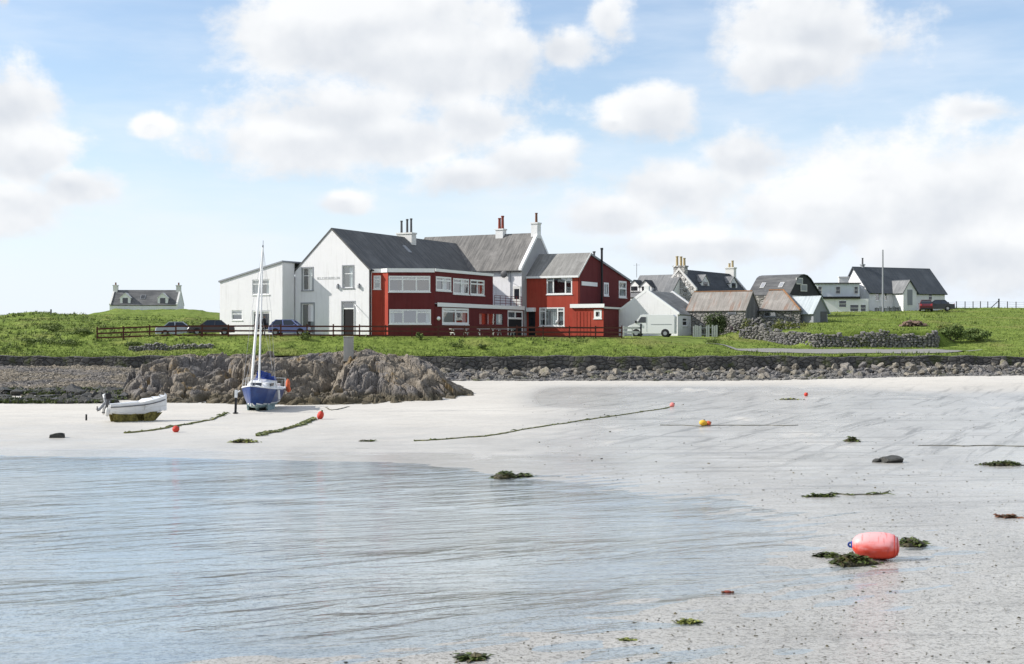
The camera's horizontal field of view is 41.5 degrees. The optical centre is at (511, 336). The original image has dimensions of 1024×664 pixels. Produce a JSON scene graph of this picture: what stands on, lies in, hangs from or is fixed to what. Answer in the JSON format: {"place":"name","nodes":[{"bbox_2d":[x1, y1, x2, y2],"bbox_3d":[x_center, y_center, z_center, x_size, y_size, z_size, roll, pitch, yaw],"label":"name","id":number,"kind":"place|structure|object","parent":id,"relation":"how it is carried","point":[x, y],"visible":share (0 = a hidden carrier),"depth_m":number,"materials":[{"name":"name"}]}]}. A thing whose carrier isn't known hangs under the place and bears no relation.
{"place":"outdoors","nodes":[
{"label":"outdoors","id":0,"kind":"place"},
{"bbox_2d":[0,456,985,663],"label":"water","id":1,"kind":"structure","parent":0,"point":[345,465],"depth_m":33.15,"materials":[{"name":"blue liquid"}]},
{"bbox_2d":[0,370,1023,663],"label":"beach","id":2,"kind":"structure","parent":0,"point":[726,454],"depth_m":35.49,"materials":[{"name":"sand"}]},
{"bbox_2d":[49,433,64,437],"bbox_3d":[-21.294,4.656,63.387,0.715,0.358,0.570,0,0,0],"label":"rock","id":3,"kind":"object","parent":2,"relation":"on","point":[58,435],"visible":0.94,"depth_m":63.13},
{"bbox_2d":[0,383,128,403],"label":"shore rocks","id":4,"kind":"object","parent":2,"relation":"on","point":[77,391],"visible":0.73,"depth_m":93.96,"materials":[{"name":"stone"}]},
{"bbox_2d":[0,386,126,402],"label":"shore weed","id":5,"kind":"object","parent":4,"relation":"on","point":[119,392],"visible":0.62,"depth_m":93.41,"materials":[{"name":"plant"}]},
{"bbox_2d":[0,364,138,395],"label":"shingle","id":6,"kind":"object","parent":2,"relation":"on","point":[54,375],"visible":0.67,"depth_m":109.38,"materials":[{"name":"gravel"}]},
{"bbox_2d":[108,394,166,421],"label":"dinghy","id":7,"kind":"object","parent":2,"relation":"on","point":[151,408],"visible":0.98,"depth_m":75.12,"materials":[{"name":"white paint"}]},
{"bbox_2d":[96,394,113,411],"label":"outboard motor","id":8,"kind":"object","parent":7,"relation":"attached to","point":[102,405],"visible":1,"depth_m":74.48,"materials":[{"name":"grey metal"}]},
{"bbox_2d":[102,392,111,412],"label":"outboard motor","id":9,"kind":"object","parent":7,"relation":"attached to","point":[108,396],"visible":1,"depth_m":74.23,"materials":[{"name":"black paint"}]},
{"bbox_2d":[123,412,228,432],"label":"rope","id":10,"kind":"object","parent":2,"relation":"on","point":[213,418],"visible":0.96,"depth_m":70.69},
{"bbox_2d":[227,438,261,442],"bbox_3d":[-11.994,4.673,60.609,1.610,0.280,0.982,0,0,0],"label":"seaweed heap","id":11,"kind":"object","parent":2,"relation":"on","point":[241,440],"visible":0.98,"depth_m":60.39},
{"bbox_2d":[233,245,285,413],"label":"sailing boat","id":12,"kind":"object","parent":2,"relation":"on","point":[263,390],"visible":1,"depth_m":84.99,"materials":[{"name":"blue paint"}]},
{"bbox_2d":[284,375,290,391],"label":"fender","id":13,"kind":"object","parent":12,"relation":"hanging from","point":[288,388],"visible":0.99,"depth_m":89.50,"materials":[{"name":"orange plastic"}]},
{"bbox_2d":[255,417,316,435],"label":"rope","id":14,"kind":"object","parent":2,"relation":"on","point":[301,423],"visible":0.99,"depth_m":69.00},
{"bbox_2d":[453,652,494,663],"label":"seaweed strand","id":15,"kind":"object","parent":2,"relation":"on","point":[467,657],"visible":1,"depth_m":20.05},
{"bbox_2d":[479,371,489,378],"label":"boulder","id":16,"kind":"object","parent":2,"relation":"on","point":[484,375],"visible":0.96,"depth_m":116.85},
{"bbox_2d":[488,470,522,479],"bbox_3d":[-0.235,4.740,46.209,1.269,0.332,1.112,0,0,-23],"label":"seaweed heap","id":17,"kind":"object","parent":2,"relation":"on","point":[502,474],"visible":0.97,"depth_m":45.93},
{"bbox_2d":[0,355,1023,377],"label":"sea wall","id":18,"kind":"structure","parent":2,"relation":"on","point":[627,363],"depth_m":119.53,"materials":[{"name":"stone"}]},
{"bbox_2d":[414,406,670,440],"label":"rope","id":19,"kind":"object","parent":2,"relation":"on","point":[536,426],"visible":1,"depth_m":69.37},
{"bbox_2d":[303,472,1023,663],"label":"shell scraps","id":20,"kind":"object","parent":2,"relation":"on","point":[670,662],"visible":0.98,"depth_m":22.84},
{"bbox_2d":[671,618,702,624],"bbox_3d":[2.925,4.771,22.657,0.576,0.085,0.352,0,0,0],"label":"seaweed strand","id":21,"kind":"object","parent":2,"relation":"on","point":[690,621],"visible":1,"depth_m":22.63},
{"bbox_2d":[441,364,1023,380],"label":"rubble","id":22,"kind":"object","parent":2,"relation":"on","point":[497,376],"visible":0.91,"depth_m":117.30,"materials":[{"name":"stone"}]},
{"bbox_2d":[539,367,550,374],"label":"boulder","id":23,"kind":"object","parent":22,"relation":"on","point":[546,370],"visible":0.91,"depth_m":117.75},
{"bbox_2d":[522,401,1015,494],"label":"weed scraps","id":24,"kind":"object","parent":2,"relation":"on","point":[758,448],"visible":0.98,"depth_m":54.43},
{"bbox_2d":[802,492,838,496],"bbox_3d":[9.257,4.734,40.448,1.174,0.142,0.537,0,0,-8],"label":"seaweed strand","id":25,"kind":"object","parent":2,"relation":"on","point":[821,495],"visible":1,"depth_m":40.38},
{"bbox_2d":[812,551,839,557],"bbox_3d":[6.964,4.752,29.453,0.889,0.144,0.560,0,0,0],"label":"seaweed strand","id":26,"kind":"object","parent":2,"relation":"on","point":[825,554],"visible":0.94,"depth_m":29.37},
{"bbox_2d":[805,490,894,497],"bbox_3d":[10.156,4.741,40.861,2.998,0.107,0.902,0,0,-8],"label":"rope","id":27,"kind":"object","parent":2,"relation":"on","point":[874,493],"visible":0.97,"depth_m":40.80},
{"bbox_2d":[843,436,860,441],"bbox_3d":[15.366,4.651,61.030,0.917,0.329,0.747,0,0,29],"label":"seaweed heap","id":28,"kind":"object","parent":2,"relation":"on","point":[851,439],"visible":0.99,"depth_m":60.90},
{"bbox_2d":[828,551,884,566],"bbox_3d":[7.259,4.724,28.547,1.256,0.306,1.026,0,0,0],"label":"seaweed heap","id":29,"kind":"object","parent":2,"relation":"on","point":[851,559],"visible":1,"depth_m":28.36,"materials":[{"name":"plant"}]},
{"bbox_2d":[847,532,899,558],"bbox_3d":[7.820,4.514,29.230,1.090,0.584,0.584,0,0,14],"label":"mooring buoy","id":30,"kind":"object","parent":2,"relation":"on","point":[878,545],"visible":0.98,"depth_m":29.00,"materials":[{"name":"red plastic"}]},
{"bbox_2d":[879,455,903,462],"bbox_3d":[14.338,4.671,51.127,0.957,0.372,0.578,0,0,-10],"label":"rock","id":31,"kind":"object","parent":2,"relation":"on","point":[891,459],"visible":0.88,"depth_m":50.99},
{"bbox_2d":[898,536,931,546],"bbox_3d":[9.268,4.739,31.123,0.961,0.240,0.818,0,0,-28],"label":"seaweed heap","id":32,"kind":"object","parent":2,"relation":"on","point":[912,541],"visible":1,"depth_m":30.97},
{"bbox_2d":[918,445,1023,446],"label":"rope","id":33,"kind":"object","parent":2,"relation":"on","point":[969,445],"visible":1,"depth_m":58.82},
{"bbox_2d":[975,460,1023,465],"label":"seaweed heap","id":34,"kind":"object","parent":2,"relation":"on","point":[1004,463],"visible":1,"depth_m":49.84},
{"bbox_2d":[993,513,1023,518],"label":"seaweed strand","id":35,"kind":"object","parent":2,"relation":"on","point":[1012,515],"visible":1,"depth_m":35.63,"materials":[{"name":"brown plant"}]},
{"bbox_2d":[0,306,1023,356],"bbox_3d":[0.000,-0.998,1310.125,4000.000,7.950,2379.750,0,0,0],"label":"grass bank","id":36,"kind":"structure","parent":0,"point":[202,314],"depth_m":128.43,"materials":[{"name":"plant"}]},
{"bbox_2d":[17,337,46,342],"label":"nettle patch","id":37,"kind":"object","parent":36,"relation":"on","point":[30,340],"visible":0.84,"depth_m":127.96,"materials":[{"name":"green plant"}]},
{"bbox_2d":[39,324,65,331],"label":"nettle patch","id":38,"kind":"object","parent":36,"relation":"on","point":[52,328],"visible":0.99,"depth_m":135.87,"materials":[{"name":"green plant"}]},
{"bbox_2d":[42,336,79,343],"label":"nettle patch","id":39,"kind":"object","parent":36,"relation":"on","point":[62,341],"visible":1,"depth_m":125.40,"materials":[{"name":"green plant"}]},
{"bbox_2d":[70,328,92,333],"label":"nettle patch","id":40,"kind":"object","parent":36,"relation":"on","point":[83,331],"visible":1,"depth_m":130.74,"materials":[{"name":"green plant"}]},
{"bbox_2d":[124,341,140,346],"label":"nettle patch","id":41,"kind":"object","parent":36,"relation":"on","point":[127,344],"visible":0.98,"depth_m":124.42,"materials":[{"name":"green plant"}]},
{"bbox_2d":[109,282,183,309],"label":"hilltop cottage","id":42,"kind":"structure","parent":36,"relation":"on","point":[145,299],"depth_m":237.13,"materials":[{"name":"stone"}]},
{"bbox_2d":[129,342,213,350],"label":"wall","id":43,"kind":"structure","parent":36,"relation":"on","point":[161,345],"depth_m":123.97,"materials":[{"name":"stone"}]},
{"bbox_2d":[155,322,200,333],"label":"silver saloon","id":44,"kind":"object","parent":36,"relation":"on","point":[170,328],"visible":0.36,"depth_m":130.69,"materials":[{"name":"grey"}]},
{"bbox_2d":[165,322,184,325],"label":"windows","id":45,"kind":"structure","parent":44,"relation":"in","point":[170,323],"depth_m":130.87,"materials":[{"name":"black glass"}]},
{"bbox_2d":[187,320,234,333],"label":"car","id":46,"kind":"object","parent":36,"relation":"on","point":[213,322],"visible":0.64,"depth_m":130.48,"materials":[{"name":"grey"}]},
{"bbox_2d":[203,321,224,324],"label":"windows","id":47,"kind":"structure","parent":46,"relation":"in","point":[207,322],"depth_m":130.59,"materials":[{"name":"black glass"}]},
{"bbox_2d":[218,260,300,333],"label":"white annexe","id":48,"kind":"structure","parent":36,"relation":"on","point":[237,296],"depth_m":135.85,"materials":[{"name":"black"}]},
{"bbox_2d":[231,310,242,320],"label":"window","id":49,"kind":"structure","parent":48,"relation":"in","point":[234,312],"depth_m":136.95,"materials":[{"name":"white paint"}]},
{"bbox_2d":[251,279,269,295],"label":"window","id":50,"kind":"structure","parent":48,"relation":"in","point":[255,286],"depth_m":135.75,"materials":[{"name":"white paint"}]},
{"bbox_2d":[253,310,269,333],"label":"door","id":51,"kind":"structure","parent":48,"relation":"in","point":[265,313],"depth_m":135.39,"materials":[{"name":"white paint"}]},
{"bbox_2d":[268,320,310,333],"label":"blue hatchback","id":52,"kind":"object","parent":36,"relation":"on","point":[287,322],"visible":0.5,"depth_m":129.66,"materials":[{"name":"blue"}]},
{"bbox_2d":[298,330,310,339],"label":"weed clump","id":53,"kind":"object","parent":36,"relation":"on","point":[305,336],"visible":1,"depth_m":126.80,"materials":[{"name":"green plant"}]},
{"bbox_2d":[96,324,622,339],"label":"rail fence","id":54,"kind":"object","parent":36,"relation":"on","point":[359,331],"visible":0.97,"depth_m":128.15,"materials":[{"name":"wood"}]},
{"bbox_2d":[294,213,548,334],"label":"white hotel","id":55,"kind":"structure","parent":36,"relation":"on","point":[333,270],"depth_m":137.73,"materials":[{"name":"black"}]},
{"bbox_2d":[303,268,311,289],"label":"window","id":56,"kind":"structure","parent":55,"relation":"in","point":[310,275],"depth_m":135.52,"materials":[{"name":"white paint"}]},
{"bbox_2d":[302,304,313,333],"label":"door","id":57,"kind":"structure","parent":55,"relation":"in","point":[312,305],"depth_m":135.42,"materials":[{"name":"white paint"}]},
{"bbox_2d":[344,266,352,287],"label":"window","id":58,"kind":"structure","parent":55,"relation":"in","point":[351,267],"depth_m":133.29,"materials":[{"name":"white paint"}]},
{"bbox_2d":[343,302,353,333],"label":"door","id":59,"kind":"structure","parent":55,"relation":"in","point":[348,313],"depth_m":133.19,"materials":[{"name":"black"}]},
{"bbox_2d":[513,286,520,305],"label":"door","id":60,"kind":"structure","parent":55,"relation":"in","point":[516,289],"depth_m":149.02,"materials":[{"name":"white paint"}]},
{"bbox_2d":[372,268,524,334],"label":"maroon wing","id":61,"kind":"structure","parent":36,"relation":"on","point":[408,296],"depth_m":132.44,"materials":[{"name":"paint"}]},
{"bbox_2d":[373,276,380,289],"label":"window","id":62,"kind":"structure","parent":61,"relation":"in","point":[377,279],"depth_m":132.38,"materials":[{"name":"white paint"}]},
{"bbox_2d":[388,276,430,292],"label":"window","id":63,"kind":"structure","parent":61,"relation":"in","point":[402,278],"depth_m":131.77,"materials":[{"name":"white paint"}]},
{"bbox_2d":[389,309,431,324],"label":"window","id":64,"kind":"structure","parent":61,"relation":"in","point":[391,311],"depth_m":131.77,"materials":[{"name":"white paint"}]},
{"bbox_2d":[436,276,451,291],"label":"window","id":65,"kind":"structure","parent":61,"relation":"in","point":[444,280],"depth_m":133.88,"materials":[{"name":"white paint"}]},
{"bbox_2d":[442,308,468,324],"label":"window","id":66,"kind":"structure","parent":61,"relation":"in","point":[463,311],"depth_m":135.32,"materials":[{"name":"white paint"}]},
{"bbox_2d":[453,278,469,295],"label":"window","id":67,"kind":"structure","parent":61,"relation":"in","point":[461,282],"depth_m":136.72,"materials":[{"name":"white paint"}]},
{"bbox_2d":[470,279,483,295],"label":"window","id":68,"kind":"structure","parent":61,"relation":"in","point":[477,283],"depth_m":139.76,"materials":[{"name":"white paint"}]},
{"bbox_2d":[478,311,503,326],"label":"window","id":69,"kind":"structure","parent":61,"relation":"in","point":[497,315],"depth_m":142.37,"materials":[{"name":"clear glass"}]},
{"bbox_2d":[508,310,522,334],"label":"door","id":70,"kind":"structure","parent":61,"relation":"in","point":[515,318],"depth_m":147.04,"materials":[{"name":"white"}]},
{"bbox_2d":[449,339,463,346],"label":"weed clump","id":71,"kind":"object","parent":36,"relation":"on","point":[455,344],"visible":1,"depth_m":123.93,"materials":[{"name":"green plant"}]},
{"bbox_2d":[0,310,1023,356],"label":"weeds","id":72,"kind":"object","parent":36,"relation":"on","point":[160,320],"visible":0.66,"depth_m":129.64,"materials":[{"name":"green plant"}]},
{"bbox_2d":[526,248,631,335],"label":"red house","id":73,"kind":"structure","parent":36,"relation":"on","point":[578,290],"depth_m":149.02,"materials":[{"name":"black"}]},
{"bbox_2d":[529,312,534,334],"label":"door","id":74,"kind":"structure","parent":73,"relation":"in","point":[531,314],"depth_m":149.59,"materials":[{"name":"black paint"}]},
{"bbox_2d":[539,307,564,326],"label":"window","id":75,"kind":"structure","parent":73,"relation":"in","point":[552,311],"depth_m":148.73,"materials":[{"name":"white paint"}]},
{"bbox_2d":[546,278,572,294],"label":"window","id":76,"kind":"structure","parent":73,"relation":"in","point":[549,280],"depth_m":148.44,"materials":[{"name":"white paint"}]},
{"bbox_2d":[604,282,608,296],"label":"window","id":77,"kind":"structure","parent":73,"relation":"in","point":[606,285],"depth_m":154.06,"materials":[{"name":"white paint"}]},
{"bbox_2d":[619,281,626,298],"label":"window","id":78,"kind":"structure","parent":73,"relation":"in","point":[622,284],"depth_m":158.95,"materials":[{"name":"white paint"}]},
{"bbox_2d":[623,324,641,336],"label":"white fence","id":79,"kind":"object","parent":36,"relation":"on","point":[632,328],"visible":0.82,"depth_m":133.95,"materials":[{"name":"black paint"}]},
{"bbox_2d":[627,315,676,336],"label":"white van","id":80,"kind":"object","parent":36,"relation":"on","point":[664,325],"visible":0.78,"depth_m":137.54,"materials":[{"name":"white"}]},
{"bbox_2d":[630,263,679,299],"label":"grey roofed cottage","id":81,"kind":"structure","parent":36,"relation":"on","point":[663,283],"depth_m":166.68,"materials":[{"name":"stone"}]},
{"bbox_2d":[619,286,691,335],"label":"white outbuilding","id":82,"kind":"structure","parent":36,"relation":"on","point":[646,301],"depth_m":148.12,"materials":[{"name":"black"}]},
{"bbox_2d":[692,325,717,336],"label":"board fence","id":83,"kind":"object","parent":36,"relation":"on","point":[697,331],"visible":0.9,"depth_m":143.00,"materials":[{"name":"white wood"}]},
{"bbox_2d":[671,256,746,301],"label":"stone cottage","id":84,"kind":"structure","parent":36,"relation":"on","point":[691,281],"depth_m":168.66,"materials":[{"name":"grey stone"}]},
{"bbox_2d":[701,312,730,335],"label":"garden tree","id":85,"kind":"object","parent":36,"relation":"on","point":[722,323],"visible":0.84,"depth_m":145.91,"materials":[{"name":"green plant"}]},
{"bbox_2d":[686,290,759,334],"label":"stone barn","id":86,"kind":"structure","parent":36,"relation":"on","point":[735,306],"depth_m":149.35,"materials":[{"name":"grey stone"}]},
{"bbox_2d":[740,318,757,328],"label":"wall weeds","id":87,"kind":"object","parent":36,"relation":"on","point":[745,324],"depth_m":139.43,"materials":[{"name":"green plant"}]},
{"bbox_2d":[731,317,800,332],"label":"garden wall","id":88,"kind":"structure","parent":36,"relation":"on","point":[753,322],"depth_m":140.59,"materials":[{"name":"stone"}]},
{"bbox_2d":[770,319,784,329],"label":"wall weeds","id":89,"kind":"object","parent":36,"relation":"on","point":[779,324],"depth_m":138.27,"materials":[{"name":"green plant"}]},
{"bbox_2d":[758,289,802,322],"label":"hipped barn","id":90,"kind":"structure","parent":36,"relation":"on","point":[779,304],"depth_m":150.74,"materials":[{"name":"stone"}]},
{"bbox_2d":[750,274,822,306],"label":"black slated barn","id":91,"kind":"structure","parent":36,"relation":"on","point":[798,284],"depth_m":165.95,"materials":[{"name":"black stone"}]},
{"bbox_2d":[784,321,810,327],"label":"wall weeds","id":92,"kind":"object","parent":36,"relation":"on","point":[788,324],"depth_m":137.41,"materials":[{"name":"green plant"}]},
{"bbox_2d":[791,296,830,322],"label":"timber shed","id":93,"kind":"structure","parent":36,"relation":"on","point":[815,309],"depth_m":149.31,"materials":[{"name":"wood"}]},
{"bbox_2d":[821,311,826,322],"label":"door","id":94,"kind":"structure","parent":93,"relation":"in","point":[823,313],"depth_m":149.32,"materials":[{"name":"wood"}]},
{"bbox_2d":[739,323,940,347],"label":"field wall","id":95,"kind":"structure","parent":36,"relation":"on","point":[776,335],"depth_m":130.91,"materials":[{"name":"stone"}]},
{"bbox_2d":[814,276,868,311],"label":"flat roofed house","id":96,"kind":"structure","parent":36,"relation":"on","point":[842,295],"depth_m":185.18,"materials":[{"name":"white paint"}]},
{"bbox_2d":[839,300,846,306],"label":"window","id":97,"kind":"structure","parent":96,"relation":"in","point":[842,303],"depth_m":184.02,"materials":[{"name":"white paint"}]},
{"bbox_2d":[850,304,858,311],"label":"window","id":98,"kind":"structure","parent":96,"relation":"in","point":[853,307],"depth_m":183.89,"materials":[{"name":"white paint"}]},
{"bbox_2d":[882,250,883,311],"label":"telegraph pole","id":99,"kind":"object","parent":36,"relation":"on","point":[882,281],"visible":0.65,"depth_m":177.92,"materials":[{"name":"grey"}]},
{"bbox_2d":[875,306,900,311],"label":"garden fence","id":100,"kind":"object","parent":36,"relation":"on","point":[893,308],"visible":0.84,"depth_m":182.00,"materials":[{"name":"wood"}]},
{"bbox_2d":[848,258,947,310],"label":"white bungalow","id":101,"kind":"object","parent":36,"relation":"on","point":[908,289],"visible":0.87,"depth_m":190.62,"materials":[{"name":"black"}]},
{"bbox_2d":[899,320,928,326],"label":"spoil heap","id":102,"kind":"object","parent":36,"relation":"on","point":[913,323],"visible":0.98,"depth_m":138.22,"materials":[{"name":"brown"}]},
{"bbox_2d":[918,300,932,310],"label":"maroon hatchback","id":103,"kind":"object","parent":36,"relation":"on","point":[925,304],"visible":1,"depth_m":178.84,"materials":[{"name":"red"}]},
{"bbox_2d":[925,300,954,310],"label":"black estate","id":104,"kind":"object","parent":36,"relation":"on","point":[943,304],"visible":0.55,"depth_m":183.08,"materials":[{"name":"black"}]},
{"bbox_2d":[938,323,967,341],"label":"green shrub","id":105,"kind":"object","parent":36,"relation":"on","point":[957,332],"visible":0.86,"depth_m":133.04,"materials":[{"name":"green plant"}]},
{"bbox_2d":[963,328,992,340],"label":"green shrub","id":106,"kind":"object","parent":36,"relation":"on","point":[974,334],"visible":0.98,"depth_m":133.82,"materials":[{"name":"green plant"}]},
{"bbox_2d":[948,299,1017,307],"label":"wire fence","id":107,"kind":"object","parent":36,"relation":"on","point":[998,301],"visible":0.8,"depth_m":197.95,"materials":[{"name":"grey metal"}]},
{"bbox_2d":[0,0,1023,314],"label":"sky","id":108,"kind":"structure","parent":0,"point":[145,144],"materials":[{"name":"blue"}]},
{"bbox_2d":[227,355,818,576],"bbox_3d":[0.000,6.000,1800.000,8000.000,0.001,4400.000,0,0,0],"label":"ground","id":109,"kind":"structure","parent":0,"point":[423,356],"depth_m":413.70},
{"bbox_2d":[122,349,473,404],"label":"rock outcrop","id":110,"kind":"object","parent":109,"relation":"on","point":[367,376],"visible":0.76,"depth_m":99.24,"materials":[{"name":"stone"}]},
{"bbox_2d":[343,336,353,360],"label":"concrete post","id":111,"kind":"object","parent":110,"relation":"on","point":[348,346],"visible":0.94,"depth_m":104.65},
{"bbox_2d":[685,425,795,425],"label":"rope","id":112,"kind":"object","parent":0,"point":[743,425],"visible":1,"depth_m":71.56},
{"bbox_2d":[710,343,981,352],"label":"road","id":113,"kind":"structure","parent":0,"point":[844,350],"depth_m":126.39,"materials":[{"name":"asphalt"}]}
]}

